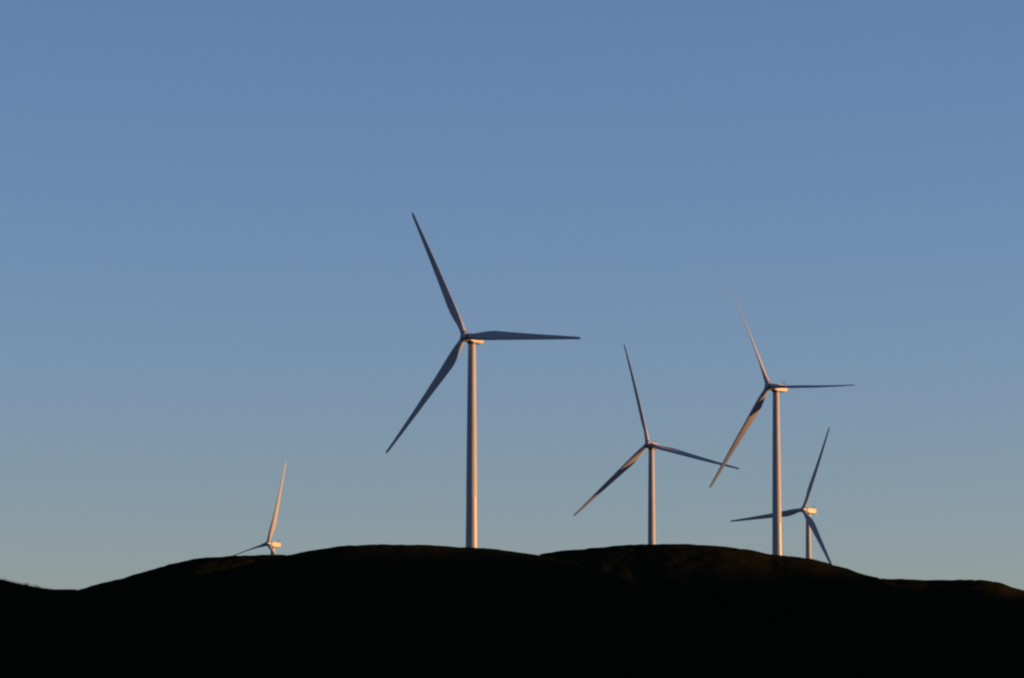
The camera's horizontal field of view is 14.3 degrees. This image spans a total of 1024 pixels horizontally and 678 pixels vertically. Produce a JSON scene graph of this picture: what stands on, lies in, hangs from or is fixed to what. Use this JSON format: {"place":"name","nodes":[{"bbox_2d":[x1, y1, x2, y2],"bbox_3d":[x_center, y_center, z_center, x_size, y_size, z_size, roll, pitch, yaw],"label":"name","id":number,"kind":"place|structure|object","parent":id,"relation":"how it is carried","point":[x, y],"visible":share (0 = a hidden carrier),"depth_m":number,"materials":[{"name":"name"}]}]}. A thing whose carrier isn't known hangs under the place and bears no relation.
{"place":"outdoors","nodes":[
{"label":"outdoors","id":0,"kind":"place"},
{"bbox_2d":[0,544,1023,677],"bbox_3d":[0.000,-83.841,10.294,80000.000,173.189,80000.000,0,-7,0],"label":"hills","id":1,"kind":"structure","parent":0,"point":[617,611],"depth_m":974.13,"materials":[{"name":"black soil"}]},
{"bbox_2d":[3,579,50,588],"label":"grass","id":2,"kind":"structure","parent":1,"relation":"on","point":[26,584],"depth_m":353.06,"materials":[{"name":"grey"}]},
{"bbox_2d":[235,462,285,554],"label":"wind turbine","id":3,"kind":"object","parent":1,"relation":"on","point":[271,546],"visible":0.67,"depth_m":2220.37,"materials":[{"name":"metal"}]},
{"bbox_2d":[386,212,580,547],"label":"wind turbine","id":4,"kind":"object","parent":1,"relation":"on","point":[472,340],"visible":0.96,"depth_m":1299.99,"materials":[{"name":"paint"}]},
{"bbox_2d":[573,344,738,543],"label":"wind turbine","id":5,"kind":"object","parent":1,"relation":"on","point":[649,445],"visible":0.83,"depth_m":1774.26,"materials":[{"name":"metal"}]},
{"bbox_2d":[709,284,852,554],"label":"wind turbine","id":6,"kind":"object","parent":1,"relation":"on","point":[775,389],"visible":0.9,"depth_m":1528.96,"materials":[{"name":"metal"}]},
{"bbox_2d":[730,427,831,563],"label":"wind turbine","id":7,"kind":"object","parent":1,"relation":"on","point":[807,513],"visible":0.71,"depth_m":2097.44,"materials":[{"name":"metal"}]},
{"bbox_2d":[0,0,1023,589],"label":"sky","id":8,"kind":"structure","parent":0,"point":[217,274],"materials":[{"name":"blue"}]}
]}

